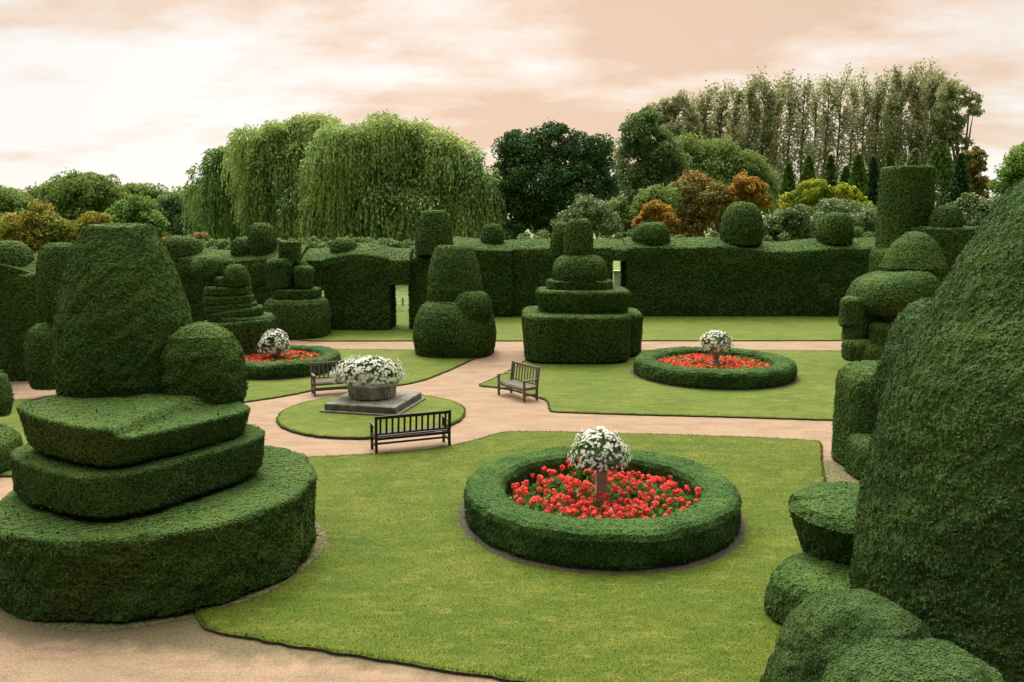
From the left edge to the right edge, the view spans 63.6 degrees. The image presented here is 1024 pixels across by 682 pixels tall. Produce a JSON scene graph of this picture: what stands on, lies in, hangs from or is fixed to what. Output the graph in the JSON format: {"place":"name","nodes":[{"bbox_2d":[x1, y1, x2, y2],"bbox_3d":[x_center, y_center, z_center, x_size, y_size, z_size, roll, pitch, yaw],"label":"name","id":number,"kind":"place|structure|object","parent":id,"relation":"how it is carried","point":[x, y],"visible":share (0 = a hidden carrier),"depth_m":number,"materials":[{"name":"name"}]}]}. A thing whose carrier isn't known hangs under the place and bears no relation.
{"place":"outdoors","nodes":[
{"label":"outdoors","id":0,"kind":"place"},
{"bbox_2d":[0,398,41,476],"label":"lawn side","id":1,"kind":"structure","parent":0,"point":[12,420],"depth_m":22.32,"materials":[{"name":"plant"}]},
{"bbox_2d":[0,370,23,472],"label":"topiary yew","id":2,"kind":"object","parent":1,"relation":"on","point":[10,438],"visible":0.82,"depth_m":18.49,"materials":[{"name":"green plant"}]},
{"bbox_2d":[0,522,326,630],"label":"soil strip","id":3,"kind":"object","parent":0,"point":[319,544],"visible":0.22,"depth_m":11.43,"materials":[{"name":"soil"}]},
{"bbox_2d":[0,221,317,623],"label":"topiary yew","id":4,"kind":"object","parent":3,"relation":"on","point":[153,475],"visible":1,"depth_m":12.30,"materials":[{"name":"green plant"}]},
{"bbox_2d":[199,236,415,250],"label":"evergreen shrub","id":5,"kind":"object","parent":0,"point":[225,243],"visible":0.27,"depth_m":51.35,"materials":[{"name":"green plant"}]},
{"bbox_2d":[244,348,476,402],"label":"lawn","id":6,"kind":"structure","parent":0,"point":[419,368],"depth_m":29.18,"materials":[{"name":"plant"}]},
{"bbox_2d":[190,254,276,354],"bbox_3d":[-10.636,-1.259,31.599,3.102,4.036,2.764,-3,9,-17],"label":"topiary yew","id":7,"kind":"object","parent":6,"relation":"on","point":[237,311],"visible":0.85,"depth_m":30.84,"materials":[{"name":"green plant"}]},
{"bbox_2d":[247,369,335,379],"bbox_3d":[-8.604,0.977,30.287,4.810,0.001,4.803,0,9,0],"label":"soil bed","id":8,"kind":"object","parent":6,"relation":"on","point":[297,377],"visible":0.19,"depth_m":28.25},
{"bbox_2d":[268,347,280,358],"bbox_3d":[-8.648,0.614,30.220,0.600,0.738,0.600,0,9,0],"label":"stone urn","id":9,"kind":"object","parent":8,"relation":"on","point":[276,354],"visible":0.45,"depth_m":30.07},
{"bbox_2d":[257,329,292,353],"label":"white flowers","id":10,"kind":"object","parent":9,"relation":"in","point":[274,338],"visible":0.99,"depth_m":29.87,"materials":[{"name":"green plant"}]},
{"bbox_2d":[244,349,320,361],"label":"red geraniums","id":11,"kind":"object","parent":8,"relation":"on","point":[294,354],"visible":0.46,"depth_m":30.33,"materials":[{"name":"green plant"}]},
{"bbox_2d":[245,345,340,379],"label":"round hedge","id":12,"kind":"object","parent":8,"relation":"on","point":[260,370],"visible":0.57,"depth_m":28.39,"materials":[{"name":"green plant"}]},
{"bbox_2d":[0,340,841,681],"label":"gravel path","id":13,"kind":"structure","parent":0,"point":[186,650],"depth_m":11.39,"materials":[{"name":"gravel"}]},
{"bbox_2d":[23,242,71,390],"bbox_3d":[-13.965,-0.781,25.311,1.961,4.462,1.506,-7,11,-39],"label":"topiary yew","id":14,"kind":"object","parent":13,"relation":"on","point":[51,259],"visible":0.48,"depth_m":24.71,"materials":[{"name":"green plant"}]},
{"bbox_2d":[310,359,358,396],"bbox_3d":[-5.553,1.159,26.081,1.510,0.980,0.630,-3,9,-22],"label":"garden bench","id":15,"kind":"object","parent":13,"relation":"on","point":[318,382],"visible":0.6,"depth_m":26.02,"materials":[{"name":"brown wood"}]},
{"bbox_2d":[275,394,465,439],"bbox_3d":[-3.921,2.031,23.190,5.242,0.132,5.277,0,9,0],"label":"lawn round","id":16,"kind":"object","parent":13,"relation":"on","point":[307,418],"visible":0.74,"depth_m":22.32,"materials":[{"name":"plant"}]},
{"bbox_2d":[319,391,425,415],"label":"stone plinth","id":17,"kind":"structure","parent":16,"relation":"on","point":[399,402],"depth_m":23.27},
{"bbox_2d":[347,378,396,400],"bbox_3d":[-4.090,1.423,24.163,1.394,0.407,1.394,-5,10,-32],"label":"stone tub","id":18,"kind":"object","parent":17,"relation":"on","point":[368,391],"visible":0.81,"depth_m":23.64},
{"bbox_2d":[329,353,406,385],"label":"white flowers","id":19,"kind":"object","parent":18,"relation":"on","point":[352,368],"visible":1,"depth_m":23.63,"materials":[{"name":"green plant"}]},
{"bbox_2d":[370,409,450,453],"bbox_3d":[-2.428,2.121,19.830,1.855,0.930,0.624,-3,9,-21],"label":"garden bench","id":20,"kind":"object","parent":13,"relation":"on","point":[443,429],"visible":1,"depth_m":19.64,"materials":[{"name":"brown wood"}]},
{"bbox_2d":[413,245,496,357],"bbox_3d":[-2.336,-1.670,33.581,3.422,4.450,3.442,0,9,0],"label":"topiary yew","id":21,"kind":"object","parent":13,"relation":"on","point":[454,317],"visible":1,"depth_m":32.54,"materials":[{"name":"green plant"}]},
{"bbox_2d":[497,361,539,401],"bbox_3d":[0.192,1.232,25.458,0.634,1.020,1.410,-6,10,-35],"label":"garden bench","id":22,"kind":"object","parent":13,"relation":"on","point":[511,387],"visible":1,"depth_m":25.44,"materials":[{"name":"brown wood"}]},
{"bbox_2d":[521,218,642,363],"bbox_3d":[2.818,-2.101,32.761,4.916,5.494,4.569,0,9,0],"label":"topiary yew","id":23,"kind":"object","parent":13,"relation":"on","point":[582,311],"visible":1,"depth_m":31.37,"materials":[{"name":"green plant"}]},
{"bbox_2d":[831,358,878,479],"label":"topiary yew","id":24,"kind":"object","parent":13,"relation":"on","point":[855,410],"visible":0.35,"depth_m":17.82,"materials":[{"name":"green plant"}]},
{"bbox_2d":[760,178,1023,681],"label":"topiary yew","id":25,"kind":"object","parent":13,"relation":"on","point":[935,593],"visible":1,"depth_m":8.01,"materials":[{"name":"green plant"}]},
{"bbox_2d":[194,430,825,681],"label":"lawn front","id":26,"kind":"structure","parent":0,"point":[403,568],"depth_m":12.18,"materials":[{"name":"plant"}]},
{"bbox_2d":[459,481,744,573],"bbox_3d":[1.643,3.214,15.355,5.269,0.001,5.263,0,9,0],"label":"soil bed","id":27,"kind":"object","parent":26,"relation":"on","point":[727,549],"visible":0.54,"depth_m":13.39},
{"bbox_2d":[587,491,609,516],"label":"geranium plant","id":28,"kind":"object","parent":27,"relation":"on","point":[598,501],"visible":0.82,"depth_m":14.82,"materials":[{"name":"red plant"}]},
{"bbox_2d":[578,451,622,517],"bbox_3d":[1.641,2.674,15.211,0.860,1.111,0.860,0,9,0],"label":"stone urn","id":29,"kind":"object","parent":27,"relation":"on","point":[601,481],"visible":0.34,"depth_m":15.09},
{"bbox_2d":[567,426,632,472],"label":"white flowers","id":30,"kind":"object","parent":29,"relation":"in","point":[609,442],"visible":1,"depth_m":14.85,"materials":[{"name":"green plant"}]},
{"bbox_2d":[463,445,741,570],"bbox_3d":[1.639,2.892,15.305,5.097,0.769,5.096,0,9,0],"label":"round hedge","id":31,"kind":"object","parent":27,"relation":"on","point":[708,524],"visible":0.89,"depth_m":13.50,"materials":[{"name":"green plant"}]},
{"bbox_2d":[610,484,631,506],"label":"geranium plant","id":32,"kind":"object","parent":27,"relation":"on","point":[621,493],"visible":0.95,"depth_m":15.57,"materials":[{"name":"red plant"}]},
{"bbox_2d":[611,471,634,498],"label":"geranium plant","id":33,"kind":"object","parent":27,"relation":"on","point":[618,475],"visible":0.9,"depth_m":15.80,"materials":[{"name":"red plant"}]},
{"bbox_2d":[632,498,656,518],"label":"geranium plant","id":34,"kind":"object","parent":27,"relation":"on","point":[644,512],"visible":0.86,"depth_m":14.37,"materials":[{"name":"red plant"}]},
{"bbox_2d":[656,480,676,510],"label":"geranium plant","id":35,"kind":"object","parent":27,"relation":"on","point":[669,492],"visible":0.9,"depth_m":15.19,"materials":[{"name":"red plant"}]},
{"bbox_2d":[763,481,861,624],"bbox_3d":[4.704,2.994,11.518,2.036,1.855,2.629,7,11,39],"label":"topiary yew","id":36,"kind":"object","parent":26,"relation":"on","point":[822,514],"visible":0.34,"depth_m":11.30,"materials":[{"name":"green plant"}]},
{"bbox_2d":[0,0,1023,217],"label":"sky","id":37,"kind":"structure","parent":0,"point":[135,91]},
{"bbox_2d":[322,224,714,310],"bbox_3d":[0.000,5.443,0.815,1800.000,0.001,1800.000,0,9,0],"label":"ground","id":38,"kind":"structure","parent":0,"point":[401,291],"depth_m":61.93,"materials":[{"name":"green plant"}]},
{"bbox_2d":[0,185,34,232],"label":"oak tree","id":39,"kind":"object","parent":38,"relation":"on","point":[11,201],"visible":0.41,"depth_m":78.85,"materials":[{"name":"green plant"}]},
{"bbox_2d":[0,240,46,381],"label":"yew hedge","id":40,"kind":"object","parent":38,"relation":"on","point":[21,314],"visible":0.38,"depth_m":27.66,"materials":[{"name":"green plant"}]},
{"bbox_2d":[0,199,78,252],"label":"autumn tree","id":41,"kind":"object","parent":38,"relation":"on","point":[38,228],"visible":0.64,"depth_m":60.79,"materials":[{"name":"yellow plant"}]},
{"bbox_2d":[29,169,131,223],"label":"oak tree","id":42,"kind":"object","parent":38,"relation":"on","point":[71,196],"visible":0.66,"depth_m":92.16,"materials":[{"name":"green plant"}]},
{"bbox_2d":[69,210,112,242],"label":"autumn tree","id":43,"kind":"object","parent":38,"relation":"on","point":[89,218],"visible":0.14,"depth_m":62.59,"materials":[{"name":"yellow plant"}]},
{"bbox_2d":[0,181,198,209],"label":"oak tree","id":44,"kind":"object","parent":38,"relation":"on","point":[145,190],"visible":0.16,"depth_m":127.14,"materials":[{"name":"green plant"}]},
{"bbox_2d":[104,194,171,237],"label":"lime tree","id":45,"kind":"object","parent":38,"relation":"on","point":[134,209],"visible":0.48,"depth_m":77.89,"materials":[{"name":"green plant"}]},
{"bbox_2d":[153,191,201,235],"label":"lime tree","id":46,"kind":"object","parent":38,"relation":"on","point":[171,205],"visible":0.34,"depth_m":83.02,"materials":[{"name":"green plant"}]},
{"bbox_2d":[169,213,221,238],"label":"evergreen shrub","id":47,"kind":"object","parent":38,"relation":"on","point":[179,231],"visible":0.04,"depth_m":81.97,"materials":[{"name":"green plant"}]},
{"bbox_2d":[181,145,295,247],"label":"willow tree","id":48,"kind":"object","parent":38,"relation":"on","point":[215,205],"visible":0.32,"depth_m":76.45,"materials":[{"name":"green plant"}]},
{"bbox_2d":[220,111,346,240],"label":"willow tree","id":49,"kind":"object","parent":38,"relation":"on","point":[269,155],"visible":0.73,"depth_m":72.95,"materials":[{"name":"green plant"}]},
{"bbox_2d":[164,210,453,329],"bbox_3d":[-10.873,-3.584,41.470,16.015,5.937,3.233,0,9,0],"label":"yew hedge","id":50,"kind":"object","parent":38,"relation":"on","point":[357,283],"visible":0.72,"depth_m":40.22,"materials":[{"name":"green plant"}]},
{"bbox_2d":[291,108,507,243],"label":"willow tree","id":51,"kind":"object","parent":38,"relation":"on","point":[386,177],"visible":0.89,"depth_m":69.12,"materials":[{"name":"green plant"}]},
{"bbox_2d":[487,117,624,239],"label":"dark oak","id":52,"kind":"object","parent":38,"relation":"on","point":[528,158],"visible":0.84,"depth_m":71.29,"materials":[{"name":"green plant"}]},
{"bbox_2d":[609,105,698,236],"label":"maple tree","id":53,"kind":"object","parent":38,"relation":"on","point":[658,160],"visible":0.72,"depth_m":81.04,"materials":[{"name":"green plant"}]},
{"bbox_2d":[646,88,707,169],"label":"birch tree","id":54,"kind":"object","parent":38,"relation":"on","point":[671,111],"visible":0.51,"depth_m":107.88,"materials":[{"name":"green plant"}]},
{"bbox_2d":[516,225,874,241],"bbox_3d":[12.298,-6.718,54.791,25.116,2.230,3.642,-1,9,-4],"label":"evergreen shrub","id":55,"kind":"object","parent":38,"relation":"on","point":[807,234],"visible":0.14,"depth_m":54.25,"materials":[{"name":"green plant"}]},
{"bbox_2d":[689,80,722,235],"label":"poplar tree","id":56,"kind":"object","parent":38,"relation":"on","point":[706,129],"visible":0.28,"depth_m":124.03,"materials":[{"name":"green plant"}]},
{"bbox_2d":[709,79,736,230],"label":"poplar tree","id":57,"kind":"object","parent":38,"relation":"on","point":[720,121],"visible":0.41,"depth_m":126.78,"materials":[{"name":"green plant"}]},
{"bbox_2d":[673,127,781,232],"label":"maple tree","id":58,"kind":"object","parent":38,"relation":"on","point":[720,161],"visible":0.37,"depth_m":85.55,"materials":[{"name":"green plant"}]},
{"bbox_2d":[724,79,746,150],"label":"poplar tree","id":59,"kind":"object","parent":38,"relation":"on","point":[735,111],"visible":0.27,"depth_m":129.27,"materials":[{"name":"green plant"}]},
{"bbox_2d":[721,170,774,210],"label":"autumn tree","id":60,"kind":"object","parent":38,"relation":"on","point":[751,189],"visible":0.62,"depth_m":58.66,"materials":[{"name":"orange plant"}]},
{"bbox_2d":[732,74,766,174],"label":"poplar tree","id":61,"kind":"object","parent":38,"relation":"on","point":[751,122],"visible":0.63,"depth_m":124.01,"materials":[{"name":"green plant"}]},
{"bbox_2d":[752,66,782,185],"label":"poplar tree","id":62,"kind":"object","parent":38,"relation":"on","point":[766,137],"visible":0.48,"depth_m":126.64,"materials":[{"name":"green plant"}]},
{"bbox_2d":[765,69,791,215],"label":"poplar tree","id":63,"kind":"object","parent":38,"relation":"on","point":[779,106],"visible":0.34,"depth_m":129.65,"materials":[{"name":"green plant"}]},
{"bbox_2d":[773,161,795,238],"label":"cypress tree","id":64,"kind":"object","parent":38,"relation":"on","point":[788,184],"visible":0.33,"depth_m":75.79,"materials":[{"name":"green plant"}]},
{"bbox_2d":[772,69,805,191],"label":"poplar tree","id":65,"kind":"object","parent":38,"relation":"on","point":[789,126],"visible":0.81,"depth_m":124.14,"materials":[{"name":"green plant"}]},
{"bbox_2d":[790,154,817,239],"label":"cypress tree","id":66,"kind":"object","parent":38,"relation":"on","point":[808,172],"visible":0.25,"depth_m":74.00,"materials":[{"name":"green plant"}]},
{"bbox_2d":[792,73,817,189],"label":"poplar tree","id":67,"kind":"object","parent":38,"relation":"on","point":[805,122],"visible":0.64,"depth_m":127.19,"materials":[{"name":"green plant"}]},
{"bbox_2d":[803,75,828,178],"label":"poplar tree","id":68,"kind":"object","parent":38,"relation":"on","point":[815,116],"visible":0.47,"depth_m":130.04,"materials":[{"name":"green plant"}]},
{"bbox_2d":[811,73,844,184],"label":"poplar tree","id":69,"kind":"object","parent":38,"relation":"on","point":[825,126],"visible":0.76,"depth_m":124.00,"materials":[{"name":"green plant"}]},
{"bbox_2d":[822,155,837,187],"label":"cypress tree","id":70,"kind":"object","parent":38,"relation":"on","point":[829,176],"visible":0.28,"depth_m":76.65,"materials":[{"name":"green plant"}]},
{"bbox_2d":[823,62,854,185],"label":"poplar tree","id":71,"kind":"object","parent":38,"relation":"on","point":[843,117],"visible":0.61,"depth_m":126.92,"materials":[{"name":"green plant"}]},
{"bbox_2d":[837,75,866,185],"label":"poplar tree","id":72,"kind":"object","parent":38,"relation":"on","point":[855,97],"visible":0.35,"depth_m":129.74,"materials":[{"name":"green plant"}]},
{"bbox_2d":[846,153,874,235],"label":"cypress tree","id":73,"kind":"object","parent":38,"relation":"on","point":[858,178],"visible":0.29,"depth_m":73.06,"materials":[{"name":"green plant"}]},
{"bbox_2d":[849,64,879,171],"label":"poplar tree","id":74,"kind":"object","parent":38,"relation":"on","point":[859,121],"visible":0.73,"depth_m":124.23,"materials":[{"name":"green plant"}]},
{"bbox_2d":[867,156,878,231],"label":"cypress tree","id":75,"kind":"object","parent":38,"relation":"on","point":[873,173],"visible":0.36,"depth_m":76.77,"materials":[{"name":"green plant"}]},
{"bbox_2d":[859,66,891,197],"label":"poplar tree","id":76,"kind":"object","parent":38,"relation":"on","point":[875,113],"visible":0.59,"depth_m":126.67,"materials":[{"name":"green plant"}]},
{"bbox_2d":[877,68,904,170],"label":"poplar tree","id":77,"kind":"object","parent":38,"relation":"on","point":[885,106],"visible":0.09,"depth_m":129.61,"materials":[{"name":"green plant"}]},
{"bbox_2d":[878,64,921,178],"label":"poplar tree","id":78,"kind":"object","parent":38,"relation":"on","point":[896,136],"visible":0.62,"depth_m":124.02,"materials":[{"name":"green plant"}]},
{"bbox_2d":[894,58,929,164],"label":"poplar tree","id":79,"kind":"object","parent":38,"relation":"on","point":[914,108],"visible":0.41,"depth_m":126.78,"materials":[{"name":"green plant"}]},
{"bbox_2d":[907,56,944,165],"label":"poplar tree","id":80,"kind":"object","parent":38,"relation":"on","point":[928,72],"visible":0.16,"depth_m":129.57,"materials":[{"name":"green plant"}]},
{"bbox_2d":[919,66,951,190],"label":"poplar tree","id":81,"kind":"object","parent":38,"relation":"on","point":[933,85],"visible":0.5,"depth_m":124.04,"materials":[{"name":"green plant"}]},
{"bbox_2d":[926,140,954,207],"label":"cypress tree","id":82,"kind":"object","parent":38,"relation":"on","point":[940,153],"visible":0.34,"depth_m":77.62,"materials":[{"name":"green plant"}]},
{"bbox_2d":[910,205,978,284],"bbox_3d":[20.956,-3.026,37.153,6.231,6.104,2.713,0,9,0],"label":"yew hedge","id":83,"kind":"object","parent":38,"relation":"on","point":[948,231],"visible":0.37,"depth_m":35.81,"materials":[{"name":"green plant"}]},
{"bbox_2d":[943,153,971,205],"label":"cypress tree","id":84,"kind":"object","parent":38,"relation":"on","point":[960,185],"visible":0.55,"depth_m":72.42,"materials":[{"name":"green plant"}]},
{"bbox_2d":[930,77,985,166],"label":"poplar tree","id":85,"kind":"object","parent":38,"relation":"on","point":[949,92],"visible":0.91,"depth_m":121.85,"materials":[{"name":"green plant"}]},
{"bbox_2d":[949,145,989,199],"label":"beech tree","id":86,"kind":"object","parent":38,"relation":"on","point":[976,163],"visible":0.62,"depth_m":79.52,"materials":[{"name":"brown plant"}]},
{"bbox_2d":[986,141,1023,197],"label":"maple tree","id":87,"kind":"object","parent":38,"relation":"on","point":[1011,174],"visible":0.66,"depth_m":68.25,"materials":[{"name":"green plant"}]},
{"bbox_2d":[541,465,564,490],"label":"geranium plant","id":88,"kind":"object","parent":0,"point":[554,484],"visible":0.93,"depth_m":16.13,"materials":[{"name":"red plant"}]},
{"bbox_2d":[290,311,842,341],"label":"lawn","id":89,"kind":"structure","parent":0,"point":[745,328],"depth_m":40.26,"materials":[{"name":"plant"}]},
{"bbox_2d":[264,240,331,339],"bbox_3d":[-10.023,-2.407,38.491,3.035,4.540,3.000,0,9,0],"label":"topiary yew","id":90,"kind":"object","parent":89,"relation":"on","point":[297,305],"visible":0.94,"depth_m":37.57,"materials":[{"name":"green plant"}]},
{"bbox_2d":[453,202,875,316],"bbox_3d":[9.536,-4.593,46.575,28.702,6.463,3.098,0,9,0],"label":"yew hedge","id":91,"kind":"object","parent":89,"relation":"on","point":[739,267],"visible":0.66,"depth_m":45.69,"materials":[{"name":"green plant"}]},
{"bbox_2d":[868,165,936,272],"bbox_3d":[18.203,-4.102,38.314,2.985,7.959,2.951,0,9,0],"label":"topiary yew","id":92,"kind":"object","parent":89,"relation":"on","point":[906,196],"visible":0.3,"depth_m":37.09,"materials":[{"name":"green plant"}]},
{"bbox_2d":[551,192,624,238],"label":"viburnum shrub","id":93,"kind":"object","parent":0,"point":[602,224],"visible":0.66,"depth_m":56.95,"materials":[{"name":"plant"}]},
{"bbox_2d":[606,183,684,232],"bbox_3d":[9.518,-9.249,59.459,5.980,4.216,3.373,0,9,0],"label":"viburnum shrub","id":94,"kind":"object","parent":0,"point":[627,214],"visible":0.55,"depth_m":58.97,"materials":[{"name":"green plant"}]},
{"bbox_2d":[631,199,680,232],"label":"autumn shrub","id":95,"kind":"object","parent":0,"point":[655,210],"visible":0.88,"depth_m":55.91,"materials":[{"name":"orange plant"}]},
{"bbox_2d":[479,349,850,420],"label":"lawn","id":96,"kind":"structure","parent":0,"point":[618,388],"depth_m":25.72,"materials":[{"name":"plant"}]},
{"bbox_2d":[630,368,798,390],"bbox_3d":[7.099,1.153,29.111,5.766,0.001,5.761,0,9,0],"label":"soil bed","id":97,"kind":"object","parent":96,"relation":"on","point":[634,374],"visible":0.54,"depth_m":26.91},
{"bbox_2d":[658,353,770,369],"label":"red geraniums","id":98,"kind":"object","parent":97,"relation":"on","point":[698,360],"visible":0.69,"depth_m":29.25,"materials":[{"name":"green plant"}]},
{"bbox_2d":[633,346,797,389],"bbox_3d":[7.089,0.893,29.063,5.603,0.682,5.605,0,9,0],"label":"round hedge","id":99,"kind":"object","parent":97,"relation":"on","point":[781,370],"visible":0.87,"depth_m":27.06,"materials":[{"name":"green plant"}]},
{"bbox_2d":[709,343,723,364],"bbox_3d":[7.164,0.637,29.022,0.600,1.047,0.600,0,9,0],"label":"stone urn","id":100,"kind":"object","parent":97,"relation":"on","point":[716,355],"visible":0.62,"depth_m":28.87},
{"bbox_2d":[699,330,733,351],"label":"white flowers","id":101,"kind":"object","parent":100,"relation":"in","point":[711,337],"visible":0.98,"depth_m":28.68,"materials":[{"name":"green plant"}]},
{"bbox_2d":[838,231,948,361],"bbox_3d":[13.775,-1.496,29.982,4.089,4.953,3.188,0,9,0],"label":"topiary yew","id":102,"kind":"object","parent":96,"relation":"on","point":[911,267],"visible":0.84,"depth_m":29.17,"materials":[{"name":"green plant"}]},
{"bbox_2d":[668,168,736,237],"bbox_3d":[13.690,-9.790,60.564,6.616,5.949,4.298,0,9,0],"label":"autumn shrub","id":103,"kind":"object","parent":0,"point":[698,215],"visible":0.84,"depth_m":59.68,"materials":[{"name":"brown plant"}]},
{"bbox_2d":[763,204,817,236],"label":"willow shrub","id":104,"kind":"object","parent":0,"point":[790,219],"visible":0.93,"depth_m":54.67,"materials":[{"name":"plant"}]},
{"bbox_2d":[777,178,871,217],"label":"dogwood shrub","id":105,"kind":"object","parent":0,"point":[807,194],"visible":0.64,"depth_m":60.65,"materials":[{"name":"yellow plant"}]},
{"bbox_2d":[824,460,859,482],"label":"ground soil","id":106,"kind":"structure","parent":0,"point":[835,471],"depth_m":17.90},
{"bbox_2d":[809,196,878,234],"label":"willow shrub","id":107,"kind":"object","parent":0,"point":[864,214],"visible":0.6,"depth_m":55.89,"materials":[{"name":"plant"}]},
{"bbox_2d":[946,192,998,226],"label":"evergreen shrub","id":108,"kind":"object","parent":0,"point":[974,211],"visible":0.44,"depth_m":49.05,"materials":[{"name":"plant"}]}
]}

